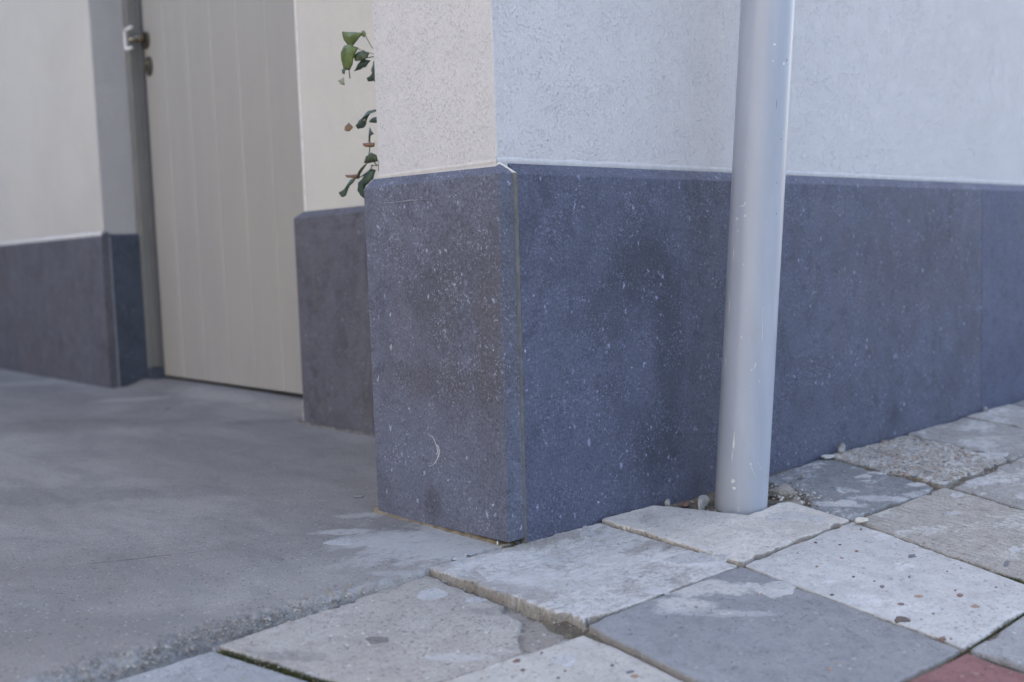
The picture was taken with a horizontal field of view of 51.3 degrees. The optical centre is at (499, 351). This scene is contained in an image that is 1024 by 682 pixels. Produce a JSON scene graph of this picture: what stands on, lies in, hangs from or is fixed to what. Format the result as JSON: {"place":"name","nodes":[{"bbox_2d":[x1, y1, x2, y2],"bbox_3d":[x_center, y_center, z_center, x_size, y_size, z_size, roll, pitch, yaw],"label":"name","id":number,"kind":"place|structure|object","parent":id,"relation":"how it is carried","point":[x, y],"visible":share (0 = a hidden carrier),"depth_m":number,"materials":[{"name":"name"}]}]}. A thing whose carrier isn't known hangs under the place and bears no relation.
{"place":"outdoors","nodes":[
{"label":"outdoors","id":0,"kind":"place"},
{"bbox_2d":[0,369,519,681],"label":"passage floor","id":1,"kind":"structure","parent":0,"point":[142,530],"depth_m":1.75,"materials":[{"name":"concrete"}]},
{"bbox_2d":[309,583,373,596],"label":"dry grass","id":2,"kind":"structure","parent":1,"relation":"on","point":[345,589],"depth_m":1.39,"materials":[{"name":"plant"}]},
{"bbox_2d":[115,400,1023,681],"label":"pavement","id":3,"kind":"structure","parent":0,"point":[879,596],"depth_m":1.39,"materials":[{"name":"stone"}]},
{"bbox_2d":[217,648,334,681],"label":"moss","id":4,"kind":"object","parent":3,"relation":"on","point":[284,671],"visible":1,"depth_m":1.20,"materials":[{"name":"green plant"}]},
{"bbox_2d":[504,608,570,654],"bbox_3d":[0.024,0.347,1.304,0.132,0.015,0.159,-6,7,-41],"label":"sandy infill","id":5,"kind":"object","parent":3,"relation":"on","point":[533,636],"visible":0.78,"depth_m":1.30,"materials":[{"name":"grey sand"}]},
{"bbox_2d":[213,463,1009,681],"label":"joint grit","id":6,"kind":"object","parent":3,"relation":"on","point":[614,645],"visible":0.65,"depth_m":1.32,"materials":[{"name":"grey gravel"}]},
{"bbox_2d":[664,499,669,506],"bbox_3d":[0.279,0.253,1.782,0.010,0.016,0.007,-6,7,-41],"label":"pebble","id":7,"kind":"object","parent":3,"relation":"on","point":[667,502],"visible":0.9,"depth_m":1.78,"materials":[{"name":"grey stone"}]},
{"bbox_2d":[679,501,690,507],"bbox_3d":[0.312,0.256,1.789,0.027,0.012,0.016,-6,7,-41],"label":"brick crumb","id":8,"kind":"object","parent":3,"relation":"on","point":[685,504],"visible":0.99,"depth_m":1.78,"materials":[{"name":"brown brick"}]},
{"bbox_2d":[698,496,704,509],"bbox_3d":[0.332,0.255,1.758,0.014,0.038,0.008,-6,7,-41],"label":"stone shard","id":9,"kind":"object","parent":3,"relation":"on","point":[701,505],"visible":0.66,"depth_m":1.75,"materials":[{"name":"grey stone"}]},
{"bbox_2d":[701,495,708,505],"bbox_3d":[0.344,0.250,1.795,0.020,0.020,0.016,-6,7,-41],"label":"stone shard","id":10,"kind":"object","parent":3,"relation":"on","point":[706,499],"visible":0.45,"depth_m":1.79,"materials":[{"name":"grey stone"}]},
{"bbox_2d":[714,0,794,514],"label":"downpipe","id":11,"kind":"object","parent":3,"relation":"on","point":[764,70],"visible":0.82,"depth_m":1.74,"materials":[{"name":"grey plastic"}]},
{"bbox_2d":[690,480,840,510],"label":"sand crumbs","id":12,"kind":"object","parent":3,"relation":"on","point":[792,495],"visible":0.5,"depth_m":1.83,"materials":[{"name":"grey sand"}]},
{"bbox_2d":[768,494,805,504],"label":"spilled sand","id":13,"kind":"structure","parent":3,"relation":"on","point":[771,501],"depth_m":1.83,"materials":[{"name":"grey sand"}]},
{"bbox_2d":[768,484,793,499],"bbox_3d":[0.482,0.246,1.842,0.040,0.035,0.046,-6,7,-41],"label":"mortar lump","id":14,"kind":"object","parent":13,"relation":"on","point":[784,490],"visible":0.83,"depth_m":1.83,"materials":[{"name":"grey concrete"}]},
{"bbox_2d":[821,455,834,458],"bbox_3d":[0.649,0.206,2.103,0.037,0.006,0.021,-6,7,-41],"label":"stone flake","id":15,"kind":"object","parent":3,"relation":"on","point":[827,456],"visible":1,"depth_m":2.09,"materials":[{"name":"white stone"}]},
{"bbox_2d":[837,442,845,452],"bbox_3d":[0.685,0.195,2.137,0.016,0.026,0.016,-2,5,3],"label":"pebble","id":16,"kind":"object","parent":3,"relation":"on","point":[841,447],"visible":1,"depth_m":2.13,"materials":[{"name":"grey stone"}]},
{"bbox_2d":[854,517,867,523],"bbox_3d":[0.574,0.267,1.694,0.021,0.011,0.018,-1,5,15],"label":"pebble","id":17,"kind":"object","parent":3,"relation":"on","point":[858,520],"visible":1,"depth_m":1.69,"materials":[{"name":"white stone"}]},
{"bbox_2d":[939,613,1023,666],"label":"moss","id":18,"kind":"object","parent":3,"relation":"on","point":[992,634],"visible":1,"depth_m":1.28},
{"bbox_2d":[988,569,1023,583],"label":"moss","id":19,"kind":"object","parent":3,"relation":"on","point":[1017,580],"visible":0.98,"depth_m":1.47,"materials":[{"name":"green plant"}]},
{"label":"ground","id":20,"kind":"structure","parent":0,"visible":0},
{"bbox_2d":[0,0,378,436],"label":"passage wall","id":21,"kind":"structure","parent":20,"relation":"on","point":[71,300],"depth_m":3.85,"materials":[{"name":"beige paint"}]},
{"bbox_2d":[122,0,303,397],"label":"door","id":22,"kind":"structure","parent":21,"relation":"attached to","point":[213,104],"depth_m":3.50,"materials":[{"name":"beige paint"}]},
{"bbox_2d":[364,0,1023,548],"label":"street wall","id":23,"kind":"structure","parent":20,"relation":"on","point":[546,198],"depth_m":1.76,"materials":[{"name":"grey paint"}]},
{"bbox_2d":[338,30,378,197],"bbox_3d":[-0.240,-0.413,1.855,0.031,0.295,0.145,-6,7,-41],"label":"climbing plant","id":24,"kind":"object","parent":23,"relation":"attached to","point":[349,54],"visible":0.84,"depth_m":1.85,"materials":[{"name":"green plant"}]}
]}

